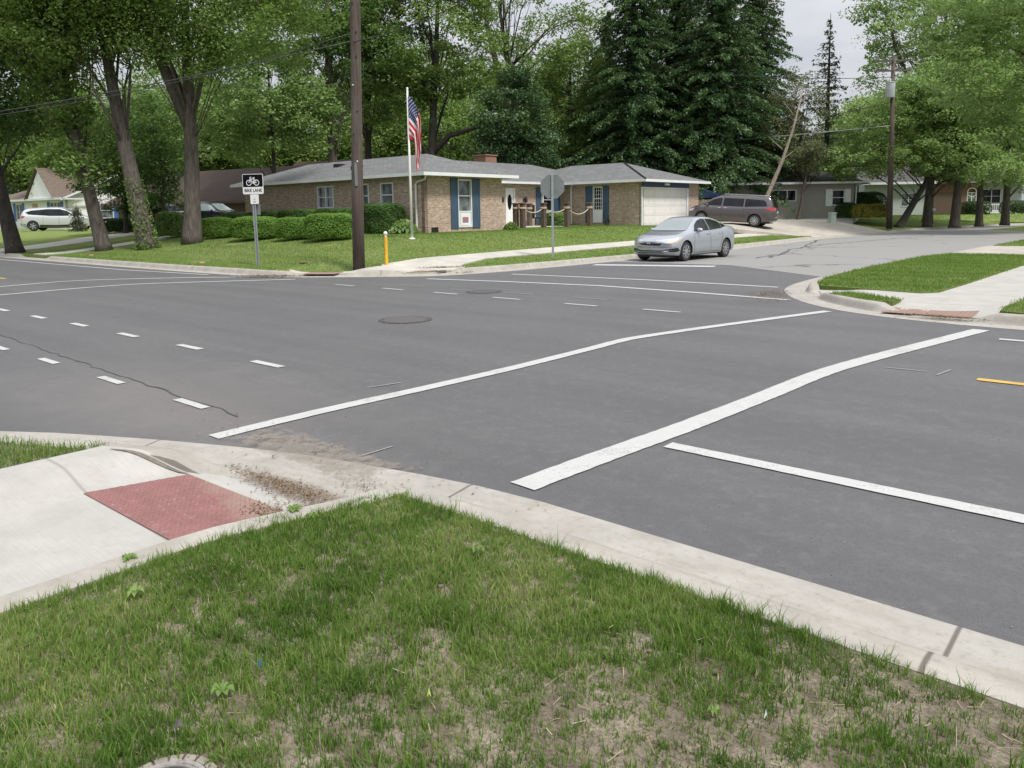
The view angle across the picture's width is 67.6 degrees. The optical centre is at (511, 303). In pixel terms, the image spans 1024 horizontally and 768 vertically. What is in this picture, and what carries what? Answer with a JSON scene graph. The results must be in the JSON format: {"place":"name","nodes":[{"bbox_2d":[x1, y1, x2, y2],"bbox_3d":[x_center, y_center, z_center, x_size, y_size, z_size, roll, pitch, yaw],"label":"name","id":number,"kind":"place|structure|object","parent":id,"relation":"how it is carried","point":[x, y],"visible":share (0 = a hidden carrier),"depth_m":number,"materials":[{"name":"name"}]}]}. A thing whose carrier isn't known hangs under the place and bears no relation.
{"place":"outdoors","nodes":[
{"label":"outdoors","id":0,"kind":"place"},
{"bbox_2d":[0,434,109,468],"bbox_3d":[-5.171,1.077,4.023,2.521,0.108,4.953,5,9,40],"label":"verge grass","id":1,"kind":"structure","parent":0,"point":[39,451],"depth_m":4.96,"materials":[{"name":"plant"}]},
{"bbox_2d":[0,232,134,251],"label":"driveway","id":2,"kind":"structure","parent":0,"point":[63,243],"depth_m":40.34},
{"bbox_2d":[169,201,241,222],"bbox_3d":[-18.419,-5.317,46.665,5.405,1.778,2.330,1,7,14],"label":"car","id":3,"kind":"object","parent":2,"relation":"on","point":[209,209],"visible":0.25,"depth_m":45.74,"materials":[{"name":"paint"}]},
{"bbox_2d":[0,446,336,595],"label":"sidewalk","id":4,"kind":"structure","parent":0,"point":[55,521],"depth_m":4.08,"materials":[{"name":"concrete"}]},
{"bbox_2d":[84,474,281,539],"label":"tactile paving","id":5,"kind":"structure","parent":4,"relation":"on","point":[169,508],"depth_m":4.20,"materials":[{"name":"concrete"}]},
{"bbox_2d":[289,266,464,274],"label":"corner pavement","id":6,"kind":"structure","parent":0,"point":[348,272],"depth_m":21.23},
{"bbox_2d":[350,0,364,269],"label":"utility pole","id":7,"kind":"object","parent":6,"relation":"on","point":[358,245],"visible":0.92,"depth_m":21.36,"materials":[{"name":"brown wood"}]},
{"bbox_2d":[0,41,348,111],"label":"power line","id":8,"kind":"object","parent":7,"relation":"attached to","point":[174,79],"visible":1,"depth_m":21.78,"materials":[{"name":"metal"}]},
{"bbox_2d":[0,225,810,271],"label":"lawn","id":9,"kind":"structure","parent":0,"point":[29,236],"depth_m":28.50,"materials":[{"name":"plant"}]},
{"bbox_2d":[0,92,61,194],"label":"background tree","id":10,"kind":"object","parent":9,"relation":"on","point":[15,183],"visible":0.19,"depth_m":80.61,"materials":[{"name":"green plant"}]},
{"bbox_2d":[0,0,99,253],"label":"maple tree","id":11,"kind":"object","parent":9,"relation":"on","point":[12,241],"visible":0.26,"depth_m":34.91,"materials":[{"name":"green plant"}]},
{"bbox_2d":[20,207,89,230],"bbox_3d":[-34.182,-6.382,57.738,5.052,1.766,2.230,-2,7,-12],"label":"parked suv","id":12,"kind":"object","parent":9,"relation":"on","point":[36,219],"visible":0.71,"depth_m":56.78,"materials":[{"name":"white paint"}]},
{"bbox_2d":[0,0,115,251],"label":"maple tree","id":13,"kind":"object","parent":9,"relation":"on","point":[77,164],"visible":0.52,"depth_m":32.69,"materials":[{"name":"green plant"}]},
{"bbox_2d":[0,168,122,229],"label":"white house","id":14,"kind":"structure","parent":9,"relation":"on","point":[48,188],"depth_m":68.96,"materials":[{"name":"paint"}]},
{"bbox_2d":[2,69,181,194],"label":"background tree","id":15,"kind":"object","parent":9,"relation":"on","point":[37,162],"visible":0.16,"depth_m":70.37,"materials":[{"name":"green plant"}]},
{"bbox_2d":[0,0,189,249],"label":"maple tree","id":16,"kind":"object","parent":9,"relation":"on","point":[120,116],"visible":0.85,"depth_m":31.16,"materials":[{"name":"green plant"}]},
{"bbox_2d":[123,178,162,249],"bbox_3d":[-15.666,-3.807,32.537,1.353,3.064,0.861,-5,8,-30],"label":"ivy","id":17,"kind":"object","parent":16,"relation":"attached to","point":[152,231],"visible":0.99,"depth_m":32.44,"materials":[{"name":"green plant"}]},
{"bbox_2d":[103,218,133,232],"bbox_3d":[-23.473,-4.635,45.346,1.950,0.916,1.625,-1,7,0],"label":"bush","id":18,"kind":"object","parent":9,"relation":"on","point":[114,224],"visible":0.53,"depth_m":44.72,"materials":[{"name":"green plant"}]},
{"bbox_2d":[61,100,183,232],"bbox_3d":[-21.877,-7.629,43.459,6.661,7.428,4.574,-3,7,-20],"label":"tree","id":19,"kind":"object","parent":9,"relation":"on","point":[116,187],"visible":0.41,"depth_m":42.90,"materials":[{"name":"green plant"}]},
{"bbox_2d":[110,90,198,211],"bbox_3d":[-19.253,-7.684,42.017,4.573,7.724,4.212,-1,7,0],"label":"tree","id":20,"kind":"object","parent":9,"relation":"on","point":[159,149],"visible":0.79,"depth_m":41.45,"materials":[{"name":"green plant"}]},
{"bbox_2d":[155,211,183,236],"bbox_3d":[-16.579,-3.836,37.132,1.387,1.279,1.138,-1,7,0],"label":"bush","id":21,"kind":"object","parent":9,"relation":"on","point":[167,223],"visible":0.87,"depth_m":36.71,"materials":[{"name":"green plant"}]},
{"bbox_2d":[112,14,282,177],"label":"background tree","id":22,"kind":"object","parent":9,"relation":"on","point":[203,164],"visible":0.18,"depth_m":69.50,"materials":[{"name":"green plant"}]},
{"bbox_2d":[50,0,366,244],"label":"maple tree","id":23,"kind":"object","parent":9,"relation":"on","point":[185,98],"visible":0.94,"depth_m":31.61,"materials":[{"name":"green plant"}]},
{"bbox_2d":[201,216,236,237],"bbox_3d":[-13.310,-3.465,34.690,1.611,0.947,1.315,-1,7,0],"label":"hedge","id":24,"kind":"object","parent":9,"relation":"on","point":[217,227],"visible":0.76,"depth_m":34.16,"materials":[{"name":"green plant"}]},
{"bbox_2d":[228,216,277,238],"bbox_3d":[-10.816,-3.202,32.193,2.029,0.983,1.616,-1,7,0],"label":"hedge","id":25,"kind":"object","parent":9,"relation":"on","point":[243,226],"visible":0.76,"depth_m":31.57,"materials":[{"name":"green plant"}]},
{"bbox_2d":[242,174,263,264],"bbox_3d":[-7.829,-2.440,23.340,0.684,2.972,0.070,0,7,11],"label":"bike lane sign","id":26,"kind":"object","parent":9,"relation":"on","point":[252,184],"visible":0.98,"depth_m":23.22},
{"bbox_2d":[101,155,438,217],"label":"brown house","id":27,"kind":"structure","parent":9,"relation":"on","point":[215,185],"depth_m":57.87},
{"bbox_2d":[194,0,348,175],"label":"young maple","id":28,"kind":"object","parent":9,"relation":"on","point":[294,110],"visible":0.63,"depth_m":49.90,"materials":[{"name":"green plant"}]},
{"bbox_2d":[274,217,305,238],"bbox_3d":[-8.690,-3.024,30.645,1.629,0.913,1.337,-1,7,0],"label":"hedge","id":29,"kind":"object","parent":9,"relation":"on","point":[288,227],"visible":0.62,"depth_m":30.11,"materials":[{"name":"green plant"}]},
{"bbox_2d":[303,212,351,239],"bbox_3d":[-6.947,-2.961,29.231,1.929,1.037,1.616,-1,7,0],"label":"hedge","id":30,"kind":"object","parent":9,"relation":"on","point":[328,225],"visible":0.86,"depth_m":28.60,"materials":[{"name":"green plant"}]},
{"bbox_2d":[281,0,420,162],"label":"oak tree","id":31,"kind":"object","parent":9,"relation":"on","point":[340,50],"visible":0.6,"depth_m":52.05,"materials":[{"name":"green plant"}]},
{"bbox_2d":[351,202,406,233],"bbox_3d":[-5.623,-3.571,32.270,2.205,1.345,1.650,5,9,41],"label":"wall hedge","id":32,"kind":"object","parent":9,"relation":"on","point":[380,217],"depth_m":31.50,"materials":[{"name":"plant"}]},
{"bbox_2d":[406,87,414,238],"bbox_3d":[-3.670,-5.000,27.485,0.240,5.388,0.234,-1,7,0],"label":"flagpole","id":33,"kind":"object","parent":9,"relation":"on","point":[410,195],"visible":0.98,"depth_m":27.50,"materials":[{"name":"metal"}]},
{"bbox_2d":[408,95,420,172],"bbox_3d":[-3.458,-6.001,27.298,0.419,2.850,0.180,-1,7,0],"label":"flag","id":34,"kind":"object","parent":33,"relation":"hanging from","point":[414,127],"visible":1,"depth_m":27.26,"materials":[{"name":"fabric"}]},
{"bbox_2d":[18,225,807,274],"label":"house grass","id":35,"kind":"structure","parent":9,"relation":"on","point":[429,234],"depth_m":28.90,"materials":[{"name":"plant"}]},
{"bbox_2d":[230,154,710,232],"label":"brick house","id":36,"kind":"structure","parent":9,"relation":"on","point":[484,192],"depth_m":38.61,"materials":[{"name":"brown brick"}]},
{"bbox_2d":[317,186,333,208],"bbox_3d":[-8.892,-5.064,36.572,1.300,1.050,0.145,5,9,41],"label":"window","id":37,"kind":"structure","parent":36,"relation":"in","point":[325,194],"depth_m":36.60,"materials":[{"name":"white glass"}]},
{"bbox_2d":[458,179,472,226],"bbox_3d":[-2.112,-4.428,33.921,0.145,2.100,0.890,5,9,41],"label":"window","id":38,"kind":"structure","parent":36,"relation":"in","point":[464,185],"depth_m":33.99,"materials":[{"name":"white glass"}]},
{"bbox_2d":[593,186,602,222],"bbox_3d":[4.981,-5.693,44.188,0.690,2.060,0.145,5,9,41],"label":"window","id":39,"kind":"structure","parent":36,"relation":"in","point":[597,191],"depth_m":44.21,"materials":[{"name":"white glass"}]},
{"bbox_2d":[644,188,685,224],"bbox_3d":[8.813,-5.612,44.284,0.090,2.100,5.080,5,9,41],"label":"garage door","id":40,"kind":"structure","parent":36,"relation":"in","point":[660,205],"depth_m":44.06,"materials":[{"name":"metal"}]},
{"bbox_2d":[540,174,563,257],"bbox_3d":[1.313,-2.700,24.717,0.762,2.909,0.060,0,7,5],"label":"stop sign","id":41,"kind":"object","parent":9,"relation":"on","point":[552,187],"visible":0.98,"depth_m":24.62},
{"bbox_2d":[0,257,1023,645],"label":"road","id":42,"kind":"structure","parent":0,"point":[956,427],"depth_m":6.91,"materials":[{"name":"asphalt"}]},
{"bbox_2d":[0,484,406,614],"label":"ramp kerb","id":43,"kind":"structure","parent":42,"relation":"on","point":[82,575],"depth_m":3.45,"materials":[{"name":"concrete"}]},
{"bbox_2d":[248,436,388,476],"bbox_3d":[-1.385,1.025,5.277,2.000,0.001,0.550,5,9,41],"label":"mud film","id":44,"kind":"object","parent":42,"relation":"on","point":[316,456],"visible":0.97,"depth_m":5.18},
{"bbox_2d":[378,316,431,322],"bbox_3d":[-1.666,0.252,11.941,0.840,0.008,0.840,-1,7,0],"label":"manhole","id":45,"kind":"object","parent":42,"relation":"on","point":[406,319],"visible":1,"depth_m":11.89,"materials":[{"name":"grey metal"}]},
{"bbox_2d":[0,431,1023,708],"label":"kerb","id":46,"kind":"structure","parent":42,"relation":"on","point":[974,657],"depth_m":3.46,"materials":[{"name":"concrete"}]},
{"bbox_2d":[208,463,432,518],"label":"leaf litter","id":47,"kind":"object","parent":46,"relation":"on","point":[308,496],"visible":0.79,"depth_m":4.47,"materials":[{"name":"plant"}]},
{"bbox_2d":[0,223,1023,277],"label":"kerb","id":48,"kind":"structure","parent":42,"relation":"on","point":[359,273],"depth_m":24.17,"materials":[{"name":"concrete"}]},
{"bbox_2d":[210,311,831,438],"bbox_3d":[1.206,0.537,9.163,9.791,0.001,0.742,-7,9,-42],"label":"crosswalk line","id":49,"kind":"object","parent":42,"relation":"on","point":[222,434],"visible":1,"depth_m":7.42,"materials":[{"name":"white paint"}]},
{"bbox_2d":[511,329,988,489],"bbox_3d":[3.055,0.712,7.430,8.314,0.001,0.431,-7,9,-42],"label":"crosswalk line","id":50,"kind":"object","parent":42,"relation":"on","point":[544,477],"visible":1,"depth_m":5.92,"materials":[{"name":"white paint"}]},
{"bbox_2d":[664,442,1023,522],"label":"bike lane line","id":51,"kind":"object","parent":42,"relation":"on","point":[989,511],"visible":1,"depth_m":4.51,"materials":[{"name":"white paint"}]},
{"bbox_2d":[784,253,1023,329],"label":"kerb","id":52,"kind":"structure","parent":42,"relation":"on","point":[810,293],"depth_m":12.11,"materials":[{"name":"concrete"}]},
{"bbox_2d":[0,484,1023,767],"bbox_3d":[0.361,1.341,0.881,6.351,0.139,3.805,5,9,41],"label":"lawn grass","id":53,"kind":"structure","parent":0,"point":[684,632],"depth_m":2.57,"materials":[{"name":"plant"}]},
{"bbox_2d":[0,509,287,621],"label":"edge grass","id":54,"kind":"structure","parent":53,"relation":"on","point":[133,568],"depth_m":3.25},
{"bbox_2d":[139,754,216,767],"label":"manhole","id":55,"kind":"object","parent":53,"relation":"on","point":[176,762],"visible":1,"depth_m":2.06,"materials":[{"name":"metal"}]},
{"bbox_2d":[11,504,995,766],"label":"soil crumbs","id":56,"kind":"object","parent":53,"relation":"on","point":[615,752],"visible":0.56,"depth_m":2.41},
{"bbox_2d":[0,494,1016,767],"bbox_3d":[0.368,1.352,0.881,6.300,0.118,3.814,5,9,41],"label":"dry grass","id":57,"kind":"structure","parent":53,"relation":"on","point":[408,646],"depth_m":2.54,"materials":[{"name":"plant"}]},
{"bbox_2d":[8,499,1023,767],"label":"straw litter","id":58,"kind":"object","parent":53,"relation":"on","point":[736,735],"visible":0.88,"depth_m":2.27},
{"bbox_2d":[395,483,1023,721],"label":"edge grass","id":59,"kind":"structure","parent":53,"relation":"on","point":[971,694],"depth_m":2.80,"materials":[{"name":"plant"}]},
{"bbox_2d":[2,0,1023,200],"label":"sky","id":60,"kind":"structure","parent":0,"point":[806,20],"materials":[{"name":"white"}]},
{"bbox_2d":[379,234,766,272],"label":"sidewalk","id":61,"kind":"structure","parent":0,"point":[453,261],"depth_m":24.14,"materials":[{"name":"concrete"}]},
{"bbox_2d":[644,220,886,237],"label":"driveway","id":62,"kind":"structure","parent":0,"point":[818,228],"depth_m":46.28,"materials":[{"name":"concrete"}]},
{"bbox_2d":[689,194,778,226],"bbox_3d":[12.889,-5.472,44.642,5.090,1.791,2.230,7,10,29],"label":"minivan","id":63,"kind":"object","parent":62,"relation":"on","point":[756,210],"visible":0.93,"depth_m":43.58,"materials":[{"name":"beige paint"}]},
{"bbox_2d":[765,88,803,195],"bbox_3d":[18.246,-10.004,52.238,3.118,9.071,0.393,-1,7,0],"label":"leaning trunk","id":64,"kind":"object","parent":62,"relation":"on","point":[773,181],"visible":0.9,"depth_m":52.15,"materials":[{"name":"brown plant"}]},
{"bbox_2d":[614,225,1023,276],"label":"side road","id":65,"kind":"structure","parent":0,"point":[829,257],"depth_m":29.37,"materials":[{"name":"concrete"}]},
{"bbox_2d":[634,216,733,260],"bbox_3d":[5.925,-2.258,26.198,2.030,1.440,4.562,5,9,43],"label":"sedan","id":66,"kind":"object","parent":65,"relation":"on","point":[682,238],"visible":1,"depth_m":25.24,"materials":[{"name":"silver paint"}]},
{"bbox_2d":[929,66,1023,226],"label":"street maple","id":67,"kind":"object","parent":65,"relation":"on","point":[979,203],"visible":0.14,"depth_m":56.31,"materials":[{"name":"green plant"}]},
{"bbox_2d":[830,293,900,305],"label":"lawn kerb island","id":68,"kind":"structure","parent":0,"point":[892,303],"depth_m":12.36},
{"bbox_2d":[829,290,903,300],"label":"island grass","id":69,"kind":"structure","parent":68,"relation":"on","point":[867,296],"depth_m":12.77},
{"bbox_2d":[818,266,1023,318],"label":"sidewalk","id":70,"kind":"structure","parent":0,"point":[990,295],"depth_m":12.92,"materials":[{"name":"concrete"}]},
{"bbox_2d":[881,307,978,316],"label":"tactile paving","id":71,"kind":"structure","parent":70,"relation":"on","point":[948,313],"depth_m":11.58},
{"bbox_2d":[819,253,1023,292],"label":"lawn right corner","id":72,"kind":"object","parent":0,"point":[830,287],"visible":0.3,"depth_m":15.61,"materials":[{"name":"plant"}]},
{"bbox_2d":[815,252,1023,292],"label":"corner grass","id":73,"kind":"structure","parent":72,"relation":"on","point":[951,258],"depth_m":17.45,"materials":[{"name":"plant"}]},
{"bbox_2d":[854,214,1023,230],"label":"lawn beyond","id":74,"kind":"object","parent":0,"point":[941,222],"visible":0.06,"depth_m":63.98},
{"bbox_2d":[744,65,835,178],"bbox_3d":[21.012,-11.865,57.249,7.635,11.279,4.786,-1,7,0],"label":"dead spruce","id":75,"kind":"object","parent":74,"relation":"on","point":[780,129],"visible":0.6,"depth_m":56.44,"materials":[{"name":"grey plant"}]},
{"bbox_2d":[715,170,870,223],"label":"grey house","id":76,"kind":"structure","parent":74,"relation":"on","point":[824,196],"depth_m":56.61,"materials":[{"name":"paint"}]},
{"bbox_2d":[784,139,837,219],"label":"tree","id":77,"kind":"object","parent":74,"relation":"on","point":[799,155],"visible":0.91,"depth_m":55.30,"materials":[{"name":"green plant"}]},
{"bbox_2d":[797,15,859,179],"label":"spruce tree","id":78,"kind":"object","parent":74,"relation":"on","point":[827,124],"visible":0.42,"depth_m":64.15,"materials":[{"name":"green plant"}]},
{"bbox_2d":[812,94,911,175],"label":"background tree","id":79,"kind":"object","parent":74,"relation":"on","point":[850,114],"visible":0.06,"depth_m":81.33,"materials":[{"name":"green plant"}]},
{"bbox_2d":[854,191,886,203],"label":"bush","id":80,"kind":"object","parent":74,"relation":"on","point":[869,197],"visible":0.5,"depth_m":57.27,"materials":[{"name":"green plant"}]},
{"bbox_2d":[848,166,936,214],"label":"pale house","id":81,"kind":"structure","parent":74,"relation":"on","point":[900,205],"depth_m":73.68,"materials":[{"name":"paint"}]},
{"bbox_2d":[876,56,911,228],"bbox_3d":[25.834,-10.749,52.110,3.336,11.963,0.611,-3,7,-20],"label":"utility pole","id":82,"kind":"object","parent":74,"relation":"on","point":[890,89],"visible":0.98,"depth_m":52.01,"materials":[{"name":"brown wood"}]},
{"bbox_2d":[783,213,1023,229],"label":"lawn","id":83,"kind":"structure","parent":74,"relation":"on","point":[934,218],"depth_m":65.91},
{"bbox_2d":[806,72,1016,227],"bbox_3d":[28.301,-10.782,54.652,13.866,11.178,7.433,-1,7,0],"label":"maple tree","id":84,"kind":"object","parent":74,"relation":"on","point":[925,157],"visible":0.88,"depth_m":53.54,"materials":[{"name":"green plant"}]},
{"bbox_2d":[838,0,1022,222],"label":"elm tree","id":85,"kind":"object","parent":74,"relation":"on","point":[899,49],"visible":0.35,"depth_m":61.15,"materials":[{"name":"green plant"}]},
{"bbox_2d":[882,62,1000,226],"bbox_3d":[31.302,-11.504,55.957,8.202,11.936,6.361,-1,7,0],"label":"street maple","id":86,"kind":"object","parent":74,"relation":"on","point":[927,215],"visible":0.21,"depth_m":55.18,"materials":[{"name":"green plant"}]},
{"bbox_2d":[874,0,1023,161],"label":"overhanging maple","id":87,"kind":"object","parent":74,"relation":"on","point":[981,28],"visible":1,"depth_m":42.48,"materials":[{"name":"green plant"}]},
{"bbox_2d":[933,176,988,213],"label":"arched window house","id":88,"kind":"structure","parent":74,"relation":"on","point":[943,196],"depth_m":75.68,"materials":[{"name":"red brick"}]},
{"bbox_2d":[933,193,952,213],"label":"garage door","id":89,"kind":"structure","parent":88,"relation":"in","point":[942,201],"depth_m":75.80,"materials":[{"name":"brown"}]},
{"bbox_2d":[903,43,1023,227],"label":"street maple","id":90,"kind":"object","parent":74,"relation":"on","point":[954,219],"visible":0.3,"depth_m":54.16,"materials":[{"name":"green plant"}]},
{"bbox_2d":[969,170,1023,213],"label":"porch house","id":91,"kind":"structure","parent":74,"relation":"on","point":[994,197],"depth_m":79.66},
{"bbox_2d":[984,57,1023,225],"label":"street maple","id":92,"kind":"object","parent":74,"relation":"on","point":[1005,212],"visible":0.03,"depth_m":59.28,"materials":[{"name":"green plant"}]},
{"bbox_2d":[953,246,1023,253],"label":"driveway","id":93,"kind":"structure","parent":0,"point":[1003,249],"depth_m":26.00,"materials":[{"name":"concrete"}]},
{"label":"back lawn","id":94,"kind":"structure","parent":0,"visible":0},
{"bbox_2d":[161,78,288,172],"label":"background tree","id":95,"kind":"object","parent":94,"relation":"on","point":[220,161],"visible":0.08,"depth_m":75.40,"materials":[{"name":"green plant"}]},
{"bbox_2d":[264,72,386,166],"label":"background tree","id":96,"kind":"object","parent":94,"relation":"on","point":[345,146],"visible":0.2,"depth_m":76.96,"materials":[{"name":"green plant"}]},
{"bbox_2d":[306,71,424,158],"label":"background tree","id":97,"kind":"object","parent":94,"relation":"on","point":[384,136],"visible":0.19,"depth_m":80.51,"materials":[{"name":"green plant"}]},
{"bbox_2d":[295,0,445,158],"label":"oak tree","id":98,"kind":"object","parent":94,"relation":"on","point":[367,134],"visible":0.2,"depth_m":57.93,"materials":[{"name":"green plant"}]},
{"bbox_2d":[337,0,511,155],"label":"oak tree","id":99,"kind":"object","parent":94,"relation":"on","point":[426,97],"visible":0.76,"depth_m":55.60,"materials":[{"name":"green plant"}]},
{"bbox_2d":[377,29,474,158],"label":"background tree","id":100,"kind":"object","parent":94,"relation":"on","point":[459,102],"visible":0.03,"depth_m":86.93,"materials":[{"name":"green plant"}]},
{"bbox_2d":[385,91,490,160],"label":"background tree","id":101,"kind":"object","parent":94,"relation":"on","point":[443,152],"visible":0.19,"depth_m":81.09,"materials":[{"name":"green plant"}]},
{"bbox_2d":[460,63,569,168],"bbox_3d":[0.175,-11.337,54.865,7.820,11.363,6.141,-1,7,0],"label":"yew tree","id":102,"kind":"object","parent":94,"relation":"on","point":[513,150],"visible":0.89,"depth_m":54.11,"materials":[{"name":"green plant"}]},
{"bbox_2d":[458,37,576,165],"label":"background tree","id":103,"kind":"object","parent":94,"relation":"on","point":[484,108],"visible":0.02,"depth_m":82.82,"materials":[{"name":"green plant"}]},
{"bbox_2d":[421,0,618,166],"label":"airy tree","id":104,"kind":"object","parent":94,"relation":"on","point":[582,17],"visible":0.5,"depth_m":65.42,"materials":[{"name":"green plant"}]},
{"bbox_2d":[510,30,618,164],"bbox_3d":[4.442,-14.352,62.723,9.399,15.398,7.635,-1,7,0],"label":"oak tree","id":105,"kind":"object","parent":94,"relation":"on","point":[563,58],"visible":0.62,"depth_m":61.49,"materials":[{"name":"green plant"}]},
{"bbox_2d":[554,10,642,169],"bbox_3d":[8.170,-15.411,64.709,9.488,18.095,10.917,-1,7,0],"label":"spruce tree","id":106,"kind":"object","parent":94,"relation":"on","point":[595,136],"visible":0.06,"depth_m":63.63,"materials":[{"name":"green plant"}]},
{"bbox_2d":[560,0,707,200],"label":"spruce tree","id":107,"kind":"object","parent":94,"relation":"on","point":[627,74],"visible":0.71,"depth_m":57.22,"materials":[{"name":"green plant"}]},
{"bbox_2d":[603,0,765,184],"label":"spruce tree","id":108,"kind":"object","parent":94,"relation":"on","point":[674,7],"visible":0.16,"depth_m":60.42,"materials":[{"name":"green plant"}]},
{"bbox_2d":[638,0,800,212],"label":"spruce tree","id":109,"kind":"object","parent":94,"relation":"on","point":[722,27],"visible":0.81,"depth_m":56.05,"materials":[{"name":"green plant"}]},
{"bbox_2d":[702,0,825,189],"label":"spruce tree","id":110,"kind":"object","parent":94,"relation":"on","point":[762,26],"visible":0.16,"depth_m":60.22,"materials":[{"name":"green plant"}]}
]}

